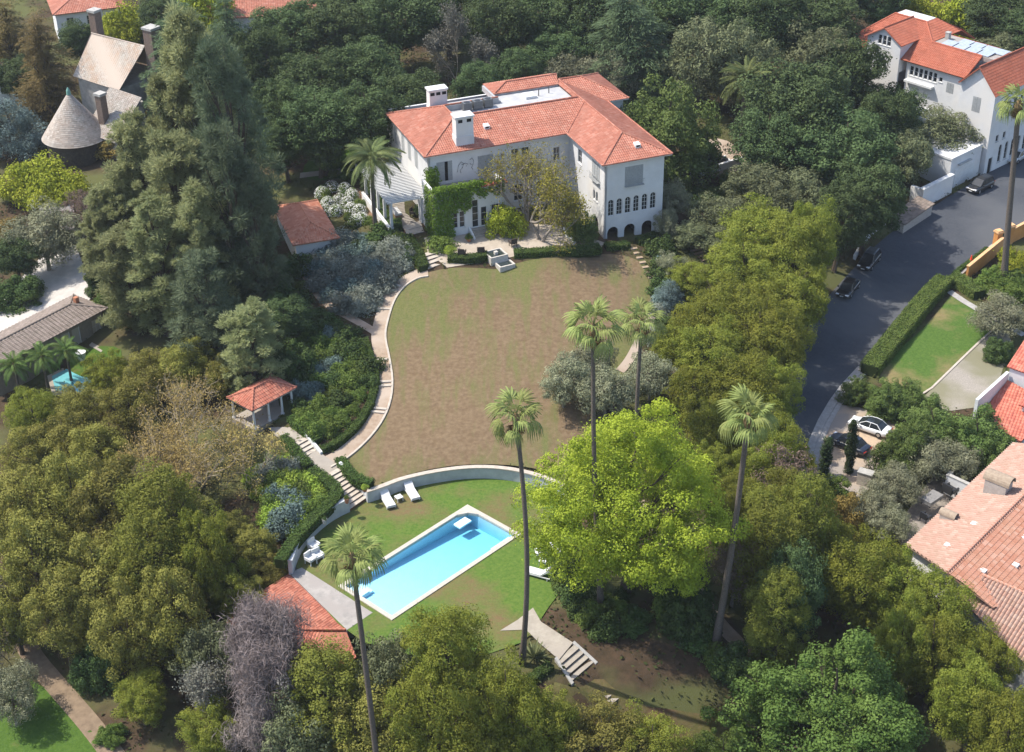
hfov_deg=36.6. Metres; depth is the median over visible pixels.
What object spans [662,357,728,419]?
olive green tree
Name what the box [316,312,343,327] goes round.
dark shrub
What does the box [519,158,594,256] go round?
coral tree
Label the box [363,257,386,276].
blue grey shrub
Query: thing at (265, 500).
shrub
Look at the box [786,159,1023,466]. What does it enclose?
road
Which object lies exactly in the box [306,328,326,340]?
dark shrub
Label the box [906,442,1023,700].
tiled house
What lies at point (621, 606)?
shrub
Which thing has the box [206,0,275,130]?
cedar tree
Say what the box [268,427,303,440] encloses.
pavilion walk
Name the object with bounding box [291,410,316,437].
shrub
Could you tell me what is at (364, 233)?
blue grey shrub
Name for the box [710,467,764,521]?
olive green tree
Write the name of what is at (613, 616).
dark shrub
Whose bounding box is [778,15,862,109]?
grey green tree
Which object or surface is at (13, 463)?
golden tree
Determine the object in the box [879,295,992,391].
side lawn
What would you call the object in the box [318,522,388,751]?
fan palm
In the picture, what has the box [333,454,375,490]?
hedge
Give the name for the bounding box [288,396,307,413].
dark shrub
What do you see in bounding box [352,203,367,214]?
shrub
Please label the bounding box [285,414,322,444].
hedge
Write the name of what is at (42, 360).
feather palm
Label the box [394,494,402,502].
side table
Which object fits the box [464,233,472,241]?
planter
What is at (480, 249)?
garden chair
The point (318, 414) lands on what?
shrub
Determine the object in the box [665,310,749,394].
olive green tree
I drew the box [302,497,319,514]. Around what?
shrub
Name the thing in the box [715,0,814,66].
broadleaf tree
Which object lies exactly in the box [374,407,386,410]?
path step
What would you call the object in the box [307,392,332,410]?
shrub
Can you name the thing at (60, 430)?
golden tree
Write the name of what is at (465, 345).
lawn
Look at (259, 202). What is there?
pine tree
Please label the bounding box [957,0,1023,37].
broadleaf tree
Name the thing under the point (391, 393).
path kerb
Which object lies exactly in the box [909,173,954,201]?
street wall
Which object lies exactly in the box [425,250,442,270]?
terrace steps
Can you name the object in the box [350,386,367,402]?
shrub
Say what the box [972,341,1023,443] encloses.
red roof house
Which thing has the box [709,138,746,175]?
driveway
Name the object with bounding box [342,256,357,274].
grey shrub
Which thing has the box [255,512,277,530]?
lime shrub
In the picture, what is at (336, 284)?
blue grey shrub
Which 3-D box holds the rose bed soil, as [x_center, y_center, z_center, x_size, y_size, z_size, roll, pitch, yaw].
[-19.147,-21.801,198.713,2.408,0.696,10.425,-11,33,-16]
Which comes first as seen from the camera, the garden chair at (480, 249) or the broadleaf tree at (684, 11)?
the garden chair at (480, 249)
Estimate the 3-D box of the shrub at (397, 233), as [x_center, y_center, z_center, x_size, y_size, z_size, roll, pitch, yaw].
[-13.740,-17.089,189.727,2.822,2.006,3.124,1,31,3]
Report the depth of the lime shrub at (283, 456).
157.46 m
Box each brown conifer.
[0,0,56,76]
[4,7,81,131]
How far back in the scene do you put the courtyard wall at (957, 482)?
158.46 m
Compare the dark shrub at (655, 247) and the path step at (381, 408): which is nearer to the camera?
the path step at (381, 408)
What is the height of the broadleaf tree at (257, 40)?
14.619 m
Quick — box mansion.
[385,72,672,239]
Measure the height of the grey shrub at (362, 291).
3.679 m
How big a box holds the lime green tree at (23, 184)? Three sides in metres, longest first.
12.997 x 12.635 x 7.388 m
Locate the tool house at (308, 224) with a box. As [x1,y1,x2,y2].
[277,199,339,256]
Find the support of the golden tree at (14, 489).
on the ground at (642, 682)
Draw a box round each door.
[61,332,71,350]
[71,327,81,346]
[472,199,478,226]
[481,206,486,225]
[952,160,974,187]
[987,157,991,172]
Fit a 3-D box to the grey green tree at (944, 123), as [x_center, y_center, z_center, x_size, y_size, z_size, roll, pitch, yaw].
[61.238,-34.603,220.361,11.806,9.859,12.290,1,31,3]
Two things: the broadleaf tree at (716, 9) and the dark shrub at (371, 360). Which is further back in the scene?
the broadleaf tree at (716, 9)
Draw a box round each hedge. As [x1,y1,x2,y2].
[273,464,344,568]
[279,432,313,470]
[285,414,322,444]
[319,336,379,453]
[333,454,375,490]
[357,172,389,220]
[378,217,402,230]
[405,233,429,272]
[447,250,489,263]
[513,242,602,259]
[603,239,630,250]
[634,230,660,245]
[858,273,953,377]
[946,271,986,300]
[951,246,988,273]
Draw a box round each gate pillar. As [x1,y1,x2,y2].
[992,228,1003,243]
[1010,223,1016,243]
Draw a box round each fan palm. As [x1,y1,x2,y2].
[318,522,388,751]
[484,386,544,666]
[561,294,626,606]
[616,297,667,455]
[711,383,780,646]
[995,83,1023,277]
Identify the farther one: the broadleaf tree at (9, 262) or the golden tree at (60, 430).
the broadleaf tree at (9, 262)
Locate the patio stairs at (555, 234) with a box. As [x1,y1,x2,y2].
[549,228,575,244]
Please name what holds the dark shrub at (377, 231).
on the ground at (642, 682)
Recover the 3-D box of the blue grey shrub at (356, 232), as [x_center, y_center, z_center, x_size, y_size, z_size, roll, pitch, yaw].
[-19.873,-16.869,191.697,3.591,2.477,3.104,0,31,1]
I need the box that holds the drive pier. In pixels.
[856,467,873,487]
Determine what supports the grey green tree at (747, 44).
on the ground at (642, 682)
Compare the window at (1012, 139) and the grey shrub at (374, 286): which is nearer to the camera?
the grey shrub at (374, 286)
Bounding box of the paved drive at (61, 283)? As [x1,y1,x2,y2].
[0,246,90,331]
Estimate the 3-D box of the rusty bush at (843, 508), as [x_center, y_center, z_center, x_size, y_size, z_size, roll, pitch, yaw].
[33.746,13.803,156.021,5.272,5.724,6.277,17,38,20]
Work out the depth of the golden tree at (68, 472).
149.23 m
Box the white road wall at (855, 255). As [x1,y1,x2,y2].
[853,223,885,259]
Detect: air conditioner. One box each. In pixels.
[462,100,471,110]
[472,99,482,110]
[482,97,492,108]
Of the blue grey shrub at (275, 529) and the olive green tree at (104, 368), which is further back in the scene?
the olive green tree at (104, 368)
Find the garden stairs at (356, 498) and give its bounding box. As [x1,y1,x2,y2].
[329,461,365,510]
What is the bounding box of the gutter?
[801,366,865,504]
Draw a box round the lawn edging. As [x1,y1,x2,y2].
[924,331,990,392]
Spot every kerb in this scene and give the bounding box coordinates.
[330,275,427,467]
[805,244,991,472]
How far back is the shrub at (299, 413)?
162.22 m
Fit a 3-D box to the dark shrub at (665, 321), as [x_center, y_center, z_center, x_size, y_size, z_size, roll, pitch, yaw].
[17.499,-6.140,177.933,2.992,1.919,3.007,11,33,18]
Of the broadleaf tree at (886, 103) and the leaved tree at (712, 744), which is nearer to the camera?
the leaved tree at (712, 744)
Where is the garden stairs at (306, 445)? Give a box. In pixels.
[296,433,322,458]
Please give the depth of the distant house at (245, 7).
253.98 m
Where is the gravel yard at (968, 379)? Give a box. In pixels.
[925,328,1010,410]
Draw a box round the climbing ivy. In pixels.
[420,166,504,238]
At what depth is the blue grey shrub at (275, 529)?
150.83 m
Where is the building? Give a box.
[0,293,106,396]
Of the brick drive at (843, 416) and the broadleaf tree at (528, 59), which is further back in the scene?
the broadleaf tree at (528, 59)
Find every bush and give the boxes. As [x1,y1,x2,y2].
[0,92,48,162]
[0,215,25,239]
[0,273,47,317]
[67,641,124,697]
[84,273,103,297]
[91,722,128,750]
[92,292,124,325]
[94,134,118,159]
[270,338,320,383]
[549,544,595,588]
[650,277,684,312]
[651,542,702,597]
[657,577,718,642]
[705,640,757,690]
[811,472,856,508]
[821,489,868,541]
[974,264,1013,297]
[979,268,1023,305]
[982,336,1015,365]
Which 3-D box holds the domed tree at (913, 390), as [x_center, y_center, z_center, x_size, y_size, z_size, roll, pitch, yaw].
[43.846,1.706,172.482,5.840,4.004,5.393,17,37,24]
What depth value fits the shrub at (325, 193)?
201.02 m
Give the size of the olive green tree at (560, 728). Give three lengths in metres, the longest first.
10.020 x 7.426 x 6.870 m
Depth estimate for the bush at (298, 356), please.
168.15 m
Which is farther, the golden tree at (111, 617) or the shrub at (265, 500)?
the shrub at (265, 500)
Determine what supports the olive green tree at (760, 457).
on the ground at (642, 682)
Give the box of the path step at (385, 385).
[379,384,391,386]
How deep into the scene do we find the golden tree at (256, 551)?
146.80 m
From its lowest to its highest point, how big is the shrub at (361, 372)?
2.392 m
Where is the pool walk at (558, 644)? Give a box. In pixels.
[500,608,571,658]
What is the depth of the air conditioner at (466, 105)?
196.18 m
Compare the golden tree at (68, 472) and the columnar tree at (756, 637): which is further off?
the golden tree at (68, 472)
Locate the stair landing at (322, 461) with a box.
[305,451,337,475]
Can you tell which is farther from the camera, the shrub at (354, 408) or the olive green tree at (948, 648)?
the shrub at (354, 408)
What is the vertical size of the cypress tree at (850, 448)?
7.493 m
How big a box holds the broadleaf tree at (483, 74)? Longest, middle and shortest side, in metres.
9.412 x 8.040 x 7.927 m
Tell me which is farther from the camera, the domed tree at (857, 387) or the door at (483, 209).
the door at (483, 209)
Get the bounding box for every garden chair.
[303,549,316,566]
[307,536,319,549]
[311,546,324,563]
[409,206,417,217]
[458,249,465,254]
[477,247,484,253]
[508,238,516,247]
[919,511,932,523]
[941,482,959,499]
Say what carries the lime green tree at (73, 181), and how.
on the ground at (642, 682)
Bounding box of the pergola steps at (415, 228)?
[402,221,423,234]
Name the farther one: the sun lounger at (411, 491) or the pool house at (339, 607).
the sun lounger at (411, 491)
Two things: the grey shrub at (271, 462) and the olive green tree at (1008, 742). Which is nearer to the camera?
the olive green tree at (1008, 742)
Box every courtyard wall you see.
[944,469,953,492]
[945,473,969,497]
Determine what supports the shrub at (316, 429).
on the ground at (642, 682)
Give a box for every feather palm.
[0,350,34,400]
[22,341,63,392]
[47,335,88,380]
[341,136,406,226]
[718,56,776,137]
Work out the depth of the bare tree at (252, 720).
130.47 m
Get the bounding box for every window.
[66,17,73,25]
[91,318,100,332]
[453,213,458,228]
[459,211,465,228]
[511,148,517,157]
[513,184,522,201]
[553,147,560,161]
[577,150,581,165]
[608,200,613,215]
[616,198,621,214]
[625,197,630,212]
[633,195,638,211]
[641,194,646,209]
[650,192,655,207]
[877,34,881,44]
[883,36,886,45]
[886,37,890,47]
[909,66,913,76]
[913,67,918,77]
[919,69,922,78]
[922,70,927,80]
[927,71,932,81]
[932,73,936,83]
[996,145,1001,163]
[1003,141,1007,159]
[1009,139,1012,156]
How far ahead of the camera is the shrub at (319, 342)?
173.52 m
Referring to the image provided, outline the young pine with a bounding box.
[214,239,249,329]
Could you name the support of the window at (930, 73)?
in the white villa
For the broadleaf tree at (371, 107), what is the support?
on the ground at (642, 682)
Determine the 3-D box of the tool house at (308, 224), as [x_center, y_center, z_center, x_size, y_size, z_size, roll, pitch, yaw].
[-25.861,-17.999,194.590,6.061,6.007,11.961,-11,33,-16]
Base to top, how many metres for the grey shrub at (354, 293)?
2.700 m
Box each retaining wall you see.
[287,498,349,574]
[366,465,579,502]
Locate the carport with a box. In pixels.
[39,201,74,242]
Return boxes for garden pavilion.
[226,373,296,434]
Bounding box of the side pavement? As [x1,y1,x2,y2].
[947,290,1023,335]
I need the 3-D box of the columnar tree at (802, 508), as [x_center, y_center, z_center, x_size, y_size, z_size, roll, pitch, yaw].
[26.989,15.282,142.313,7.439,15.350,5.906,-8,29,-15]
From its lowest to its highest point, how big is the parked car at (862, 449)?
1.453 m
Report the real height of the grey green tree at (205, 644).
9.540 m
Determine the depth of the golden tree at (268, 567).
145.20 m
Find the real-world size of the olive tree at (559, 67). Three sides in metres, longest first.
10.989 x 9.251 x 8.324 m
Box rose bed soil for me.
[353,188,372,223]
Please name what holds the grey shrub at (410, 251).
on the ground at (642, 682)
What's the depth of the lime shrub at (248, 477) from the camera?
156.22 m
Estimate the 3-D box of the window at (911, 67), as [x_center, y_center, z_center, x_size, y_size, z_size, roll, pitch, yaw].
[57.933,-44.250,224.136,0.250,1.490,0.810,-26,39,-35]
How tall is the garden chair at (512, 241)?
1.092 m
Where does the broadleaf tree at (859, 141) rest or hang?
on the ground at (642, 682)
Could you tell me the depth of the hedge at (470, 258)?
184.56 m
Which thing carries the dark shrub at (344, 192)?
on the ground at (642, 682)
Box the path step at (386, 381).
[380,380,391,382]
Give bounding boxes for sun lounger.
[380,488,395,508]
[404,480,420,501]
[530,566,551,581]
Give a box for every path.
[300,160,382,177]
[300,269,379,334]
[326,270,427,461]
[616,293,654,372]
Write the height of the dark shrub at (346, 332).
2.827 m
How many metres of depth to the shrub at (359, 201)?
198.49 m
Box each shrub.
[241,467,264,482]
[243,474,263,492]
[248,483,266,500]
[251,461,282,482]
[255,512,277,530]
[256,509,267,522]
[258,489,284,511]
[258,508,302,541]
[259,499,285,516]
[261,466,287,485]
[261,482,284,498]
[263,450,291,465]
[264,279,303,300]
[264,452,287,472]
[268,482,309,504]
[268,498,307,533]
[274,455,303,471]
[276,475,293,494]
[278,517,296,537]
[280,468,308,489]
[282,251,312,279]
[283,494,302,508]
[285,378,310,401]
[286,500,305,516]
[287,288,314,306]
[288,366,311,383]
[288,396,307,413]
[289,313,308,336]
[289,334,304,345]
[290,476,314,500]
[291,407,308,419]
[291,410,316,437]
[292,380,321,405]
[296,509,309,524]
[297,489,310,501]
[299,258,330,281]
[299,267,339,292]
[299,470,316,487]
[302,409,327,426]
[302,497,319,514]
[303,346,322,364]
[303,417,330,438]
[304,378,324,393]
[305,331,332,350]
[305,474,323,498]
[306,252,323,273]
[306,306,335,332]
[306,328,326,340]
[306,398,328,415]
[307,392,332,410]
[308,371,328,386]
[310,359,324,375]
[311,244,335,262]
[311,486,327,502]
[314,186,327,198]
[314,489,329,505]
[315,348,328,364]
[316,189,331,200]
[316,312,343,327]
[318,287,342,303]
[319,412,338,427]
[320,195,334,206]
[320,245,352,267]
[320,354,342,371]
[320,368,346,388]
[321,204,332,216]
[321,256,349,277]
[322,405,337,417]
[322,419,341,440]
[323,324,341,341]
[323,384,342,397]
[324,180,338,192]
[325,290,355,316]
[325,335,341,347]
[325,388,356,409]
[326,275,352,295]
[326,348,337,359]
[328,203,343,217]
[328,337,366,361]
[329,225,356,249]
[329,358,354,374]
[330,409,351,430]
[331,320,363,342]
[332,193,346,205]
[332,406,348,416]
[334,242,360,261]
[336,269,354,281]
[336,369,361,392]
[337,182,352,193]
[338,161,348,168]
[339,168,351,179]
[340,187,355,197]
[340,195,355,206]
[340,276,368,294]
[342,202,357,214]
[342,215,361,229]
[342,229,360,244]
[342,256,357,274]
[343,212,349,219]
[344,187,359,199]
[344,401,360,416]
[345,295,376,319]
[345,352,361,362]
[345,359,365,370]
[347,285,359,301]
[348,158,360,168]
[348,214,360,225]
[348,239,362,251]
[349,253,372,280]
[349,352,389,376]
[350,363,370,381]
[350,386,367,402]
[351,231,367,240]
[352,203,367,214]
[354,234,368,242]
[354,240,377,260]
[354,280,384,311]
[355,197,366,206]
[355,212,368,225]
[357,276,386,303]
[357,344,367,354]
[357,371,380,389]
[359,272,379,283]
[361,215,372,225]
[362,254,384,267]
[363,241,383,255]
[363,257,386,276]
[364,238,379,249]
[365,223,395,244]
[371,261,404,294]
[372,246,387,260]
[375,234,412,263]
[381,234,402,256]
[382,257,402,276]
[389,230,404,240]
[389,249,414,274]
[391,233,417,247]
[392,244,415,267]
[396,249,416,263]
[424,235,460,254]
[526,659,554,683]
[550,576,570,590]
[552,583,595,610]
[565,597,589,622]
[567,570,603,591]
[574,612,594,629]
[580,586,606,606]
[582,598,605,623]
[584,615,624,642]
[595,605,623,630]
[603,589,621,611]
[608,585,629,602]
[613,596,629,617]
[617,614,648,640]
[625,603,653,622]
[640,257,671,279]
[641,233,677,258]
[644,276,671,295]
[646,326,657,346]
[649,299,674,317]
[650,290,679,306]
[651,596,665,621]
[655,314,675,325]
[655,610,694,638]
[668,278,691,298]
[673,629,711,657]
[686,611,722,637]
[687,186,705,197]
[687,192,707,210]
[697,641,725,664]
[702,184,722,195]
[702,191,722,205]
[704,627,722,642]
[704,655,726,679]
[717,168,731,185]
[720,187,741,200]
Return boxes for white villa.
[849,9,1023,174]
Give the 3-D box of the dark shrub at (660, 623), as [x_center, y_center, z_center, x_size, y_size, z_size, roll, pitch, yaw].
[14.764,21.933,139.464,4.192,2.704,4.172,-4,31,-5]
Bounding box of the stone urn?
[78,349,85,360]
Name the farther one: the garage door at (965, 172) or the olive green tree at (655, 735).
the garage door at (965, 172)
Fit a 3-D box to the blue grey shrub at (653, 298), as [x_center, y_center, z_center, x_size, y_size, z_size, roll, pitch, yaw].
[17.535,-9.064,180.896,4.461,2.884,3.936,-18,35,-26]
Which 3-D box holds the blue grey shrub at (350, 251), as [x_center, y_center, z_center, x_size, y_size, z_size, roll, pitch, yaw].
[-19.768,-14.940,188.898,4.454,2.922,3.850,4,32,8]
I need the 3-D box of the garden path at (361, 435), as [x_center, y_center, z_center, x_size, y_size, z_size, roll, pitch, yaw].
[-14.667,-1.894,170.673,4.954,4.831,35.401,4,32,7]
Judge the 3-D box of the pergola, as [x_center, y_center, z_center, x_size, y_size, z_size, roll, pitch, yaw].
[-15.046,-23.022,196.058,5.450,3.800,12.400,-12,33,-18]
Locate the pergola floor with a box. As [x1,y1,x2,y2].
[392,202,415,225]
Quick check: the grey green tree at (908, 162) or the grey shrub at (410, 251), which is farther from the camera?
the grey green tree at (908, 162)
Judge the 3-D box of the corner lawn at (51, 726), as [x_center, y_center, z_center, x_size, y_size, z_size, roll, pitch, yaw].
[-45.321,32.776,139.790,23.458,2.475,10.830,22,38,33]
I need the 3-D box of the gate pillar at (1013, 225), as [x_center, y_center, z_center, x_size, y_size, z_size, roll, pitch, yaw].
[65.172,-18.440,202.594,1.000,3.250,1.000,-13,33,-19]
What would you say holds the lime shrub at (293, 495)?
on the ground at (642, 682)
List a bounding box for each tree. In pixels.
[0,53,42,106]
[0,149,70,210]
[0,193,87,270]
[0,231,49,280]
[0,384,58,442]
[0,418,68,492]
[0,461,68,557]
[0,507,84,621]
[0,570,47,655]
[0,576,25,669]
[0,658,40,727]
[17,565,106,670]
[18,406,92,474]
[21,443,112,564]
[24,166,90,214]
[41,528,140,634]
[51,381,107,435]
[54,17,106,60]
[60,189,94,225]
[64,421,135,492]
[65,452,154,553]
[75,188,119,291]
[80,347,132,403]
[81,575,172,682]
[85,161,148,285]
[90,219,163,334]
[96,375,160,443]
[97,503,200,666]
[100,105,166,228]
[100,365,275,540]
[102,0,143,43]
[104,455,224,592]
[110,666,167,727]
[116,187,201,336]
[121,346,181,409]
[130,560,214,680]
[134,0,179,38]
[138,0,235,131]
[140,127,220,289]
[143,71,207,197]
[147,0,258,188]
[152,336,219,400]
[164,246,254,380]
[166,176,243,330]
[167,615,237,699]
[170,502,236,621]
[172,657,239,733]
[175,694,241,751]
[177,0,236,41]
[181,31,288,283]
[195,558,252,624]
[197,117,282,304]
[197,352,240,400]
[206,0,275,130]
[210,421,293,501]
[211,689,313,751]
[214,295,291,394]
[217,582,321,712]
[219,508,256,552]
[223,574,266,620]
[225,160,294,305]
[228,20,293,94]
[229,523,279,576]
[242,78,311,146]
[245,0,321,63]
[247,550,288,588]
[253,685,347,751]
[254,111,308,182]
[263,291,317,343]
[272,45,354,112]
[275,85,362,175]
[277,629,377,751]
[286,113,351,178]
[294,0,381,57]
[309,0,365,9]
[317,34,406,95]
[326,675,419,751]
[328,75,410,161]
[345,627,419,727]
[351,0,443,60]
[370,67,451,105]
[379,650,484,751]
[396,599,499,716]
[419,0,488,59]
[421,1,502,95]
[440,692,528,751]
[449,58,502,97]
[450,642,554,751]
[458,0,539,60]
[476,138,584,229]
[483,51,526,80]
[484,202,529,239]
[489,45,549,80]
[504,0,588,50]
[508,392,753,597]
[508,679,580,751]
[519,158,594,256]
[526,21,600,75]
[538,348,602,407]
[540,46,611,78]
[547,0,630,56]
[554,689,652,751]
[558,0,690,110]
[563,211,599,244]
[570,359,635,416]
[571,337,618,375]
[585,43,641,101]
[614,697,695,751]
[618,68,725,193]
[624,348,678,401]
[632,0,706,55]
[646,318,692,367]
[652,207,678,237]
[655,15,752,109]
[655,249,688,277]
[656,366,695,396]
[662,177,693,218]
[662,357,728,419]
[664,255,719,297]
[664,286,732,354]
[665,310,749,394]
[669,219,711,249]
[675,390,737,454]
[682,189,745,242]
[684,724,753,751]
[690,439,732,507]
[691,622,935,751]
[693,268,787,344]
[694,224,758,267]
[694,401,753,468]
[695,0,764,36]
[696,341,787,426]
[703,225,790,312]
[710,13,789,115]
[710,437,776,487]
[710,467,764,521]
[710,530,762,607]
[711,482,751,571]
[714,192,824,273]
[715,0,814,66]
[719,158,792,207]
[722,291,806,380]
[722,493,811,623]
[723,97,813,175]
[730,53,856,170]
[731,393,809,459]
[733,480,780,575]
[740,173,803,229]
[740,355,807,418]
[741,559,816,674]
[743,259,832,334]
[745,442,825,499]
[748,301,818,389]
[750,166,829,218]
[750,425,798,485]
[754,535,830,659]
[755,202,839,295]
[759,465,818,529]
[769,0,868,60]
[770,468,841,607]
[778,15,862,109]
[778,102,904,187]
[786,194,840,270]
[788,443,819,494]
[797,260,828,336]
[801,507,880,612]
[812,29,900,138]
[812,528,914,632]
[814,173,883,272]
[818,436,834,478]
[826,155,911,256]
[835,373,870,406]
[842,418,859,474]
[848,477,897,527]
[852,0,912,23]
[852,87,923,160]
[856,81,929,129]
[863,377,913,423]
[863,424,923,478]
[866,457,931,507]
[866,543,944,649]
[867,501,918,542]
[871,590,934,695]
[881,413,944,477]
[884,123,934,185]
[886,377,927,415]
[888,0,948,21]
[889,603,975,711]
[895,392,968,459]
[895,561,979,655]
[906,431,966,482]
[910,102,984,153]
[924,0,993,42]
[927,644,1018,751]
[931,402,1011,479]
[934,441,985,481]
[954,615,1023,693]
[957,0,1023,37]
[961,685,1023,751]
[964,287,1023,337]
[971,435,1018,476]
[972,28,1023,51]
[988,7,1023,50]
[993,245,1023,273]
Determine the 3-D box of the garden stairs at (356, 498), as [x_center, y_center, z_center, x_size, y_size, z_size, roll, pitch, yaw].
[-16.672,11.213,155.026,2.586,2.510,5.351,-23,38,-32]
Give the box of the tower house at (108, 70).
[41,7,163,169]
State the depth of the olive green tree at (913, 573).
138.36 m
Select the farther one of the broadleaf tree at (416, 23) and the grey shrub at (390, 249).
the broadleaf tree at (416, 23)
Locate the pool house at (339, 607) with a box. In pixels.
[225,568,372,700]
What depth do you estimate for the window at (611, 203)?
189.05 m
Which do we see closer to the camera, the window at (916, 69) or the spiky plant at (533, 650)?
the spiky plant at (533, 650)
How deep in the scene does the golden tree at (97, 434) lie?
155.66 m
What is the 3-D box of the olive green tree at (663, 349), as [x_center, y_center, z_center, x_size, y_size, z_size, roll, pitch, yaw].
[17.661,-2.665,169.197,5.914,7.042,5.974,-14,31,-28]
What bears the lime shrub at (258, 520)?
on the ground at (642, 682)
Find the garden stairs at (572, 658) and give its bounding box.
[555,641,597,686]
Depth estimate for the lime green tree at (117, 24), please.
252.94 m
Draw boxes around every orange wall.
[966,237,1003,276]
[1012,222,1023,241]
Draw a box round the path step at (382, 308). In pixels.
[377,307,389,309]
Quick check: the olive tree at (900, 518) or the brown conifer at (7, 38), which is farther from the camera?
the brown conifer at (7, 38)
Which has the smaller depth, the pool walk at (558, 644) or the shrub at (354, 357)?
the pool walk at (558, 644)
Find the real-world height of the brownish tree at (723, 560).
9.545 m
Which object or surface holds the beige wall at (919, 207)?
on the ground at (642, 682)
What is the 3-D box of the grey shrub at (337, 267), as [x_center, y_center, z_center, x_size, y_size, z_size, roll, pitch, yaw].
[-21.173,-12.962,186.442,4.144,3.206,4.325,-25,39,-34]
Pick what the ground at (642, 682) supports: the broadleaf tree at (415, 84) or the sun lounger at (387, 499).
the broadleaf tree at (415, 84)
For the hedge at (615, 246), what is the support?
on the ground at (642, 682)
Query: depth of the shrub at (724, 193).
201.46 m
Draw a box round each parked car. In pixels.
[701,154,729,166]
[830,431,871,455]
[836,277,860,297]
[848,415,892,437]
[857,246,881,270]
[966,173,994,193]
[1007,148,1023,163]
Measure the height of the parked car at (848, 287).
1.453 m
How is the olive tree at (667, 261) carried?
on the ground at (642, 682)
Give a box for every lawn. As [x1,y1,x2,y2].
[0,674,95,751]
[67,346,121,376]
[296,479,582,663]
[303,148,362,180]
[347,254,650,485]
[534,679,733,750]
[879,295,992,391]
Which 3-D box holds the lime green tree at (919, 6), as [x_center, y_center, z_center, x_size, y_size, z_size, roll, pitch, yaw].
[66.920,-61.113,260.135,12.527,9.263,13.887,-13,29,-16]
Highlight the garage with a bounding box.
[916,131,983,187]
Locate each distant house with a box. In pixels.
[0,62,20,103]
[47,0,125,43]
[207,0,316,32]
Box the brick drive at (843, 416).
[816,405,895,497]
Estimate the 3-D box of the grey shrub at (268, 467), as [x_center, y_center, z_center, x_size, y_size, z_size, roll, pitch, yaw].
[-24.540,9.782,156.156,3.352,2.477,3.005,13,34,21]
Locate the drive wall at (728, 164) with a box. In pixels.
[690,159,740,177]
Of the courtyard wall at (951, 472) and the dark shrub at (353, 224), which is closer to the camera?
the courtyard wall at (951, 472)
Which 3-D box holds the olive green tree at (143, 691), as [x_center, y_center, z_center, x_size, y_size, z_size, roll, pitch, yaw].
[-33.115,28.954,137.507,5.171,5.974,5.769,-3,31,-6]
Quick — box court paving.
[900,471,972,544]
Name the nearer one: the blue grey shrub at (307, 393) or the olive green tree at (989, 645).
the olive green tree at (989, 645)
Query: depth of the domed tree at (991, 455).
160.45 m
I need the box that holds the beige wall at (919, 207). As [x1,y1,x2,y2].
[891,196,934,232]
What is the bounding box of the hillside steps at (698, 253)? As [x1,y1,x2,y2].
[684,243,708,261]
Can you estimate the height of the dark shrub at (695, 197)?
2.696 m
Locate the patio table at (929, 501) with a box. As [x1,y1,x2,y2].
[920,490,943,507]
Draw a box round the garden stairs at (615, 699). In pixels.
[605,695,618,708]
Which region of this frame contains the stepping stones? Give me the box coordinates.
[630,247,651,278]
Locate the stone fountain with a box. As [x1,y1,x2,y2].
[486,248,514,272]
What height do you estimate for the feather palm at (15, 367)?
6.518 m
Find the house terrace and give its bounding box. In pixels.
[424,224,604,267]
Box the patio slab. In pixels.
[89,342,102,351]
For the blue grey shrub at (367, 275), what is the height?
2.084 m
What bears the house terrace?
on the ground at (642, 682)
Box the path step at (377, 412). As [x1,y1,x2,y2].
[370,410,384,413]
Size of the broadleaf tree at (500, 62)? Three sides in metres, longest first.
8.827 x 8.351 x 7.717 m
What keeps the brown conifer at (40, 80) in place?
on the ground at (642, 682)
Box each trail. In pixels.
[16,637,124,751]
[640,500,761,660]
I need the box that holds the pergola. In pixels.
[361,161,423,228]
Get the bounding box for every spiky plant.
[518,639,548,662]
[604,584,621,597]
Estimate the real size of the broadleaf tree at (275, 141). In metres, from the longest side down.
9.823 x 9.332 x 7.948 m
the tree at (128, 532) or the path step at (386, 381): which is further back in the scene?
the path step at (386, 381)
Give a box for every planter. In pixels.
[322,516,326,524]
[343,495,348,503]
[360,484,368,491]
[413,204,418,215]
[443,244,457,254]
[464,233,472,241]
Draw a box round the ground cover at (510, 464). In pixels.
[0,0,1023,751]
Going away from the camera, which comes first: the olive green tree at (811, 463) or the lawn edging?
the olive green tree at (811, 463)
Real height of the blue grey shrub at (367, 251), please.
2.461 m
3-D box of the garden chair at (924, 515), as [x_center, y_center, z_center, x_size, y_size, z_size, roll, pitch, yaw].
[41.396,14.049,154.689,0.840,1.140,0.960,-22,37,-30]
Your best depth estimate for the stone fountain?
184.68 m
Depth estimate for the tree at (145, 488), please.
143.68 m
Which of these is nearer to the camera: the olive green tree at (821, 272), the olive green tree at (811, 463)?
the olive green tree at (811, 463)
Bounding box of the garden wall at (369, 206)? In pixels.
[361,191,390,229]
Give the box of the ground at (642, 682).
[0,0,1023,751]
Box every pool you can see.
[47,368,92,395]
[338,504,519,620]
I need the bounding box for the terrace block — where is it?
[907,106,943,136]
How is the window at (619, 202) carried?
in the mansion
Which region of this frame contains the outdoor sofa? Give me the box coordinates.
[392,207,401,217]
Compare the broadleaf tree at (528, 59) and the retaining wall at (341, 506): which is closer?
the retaining wall at (341, 506)
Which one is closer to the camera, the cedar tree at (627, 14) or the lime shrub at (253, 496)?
the lime shrub at (253, 496)
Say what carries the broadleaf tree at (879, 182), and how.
on the ground at (642, 682)

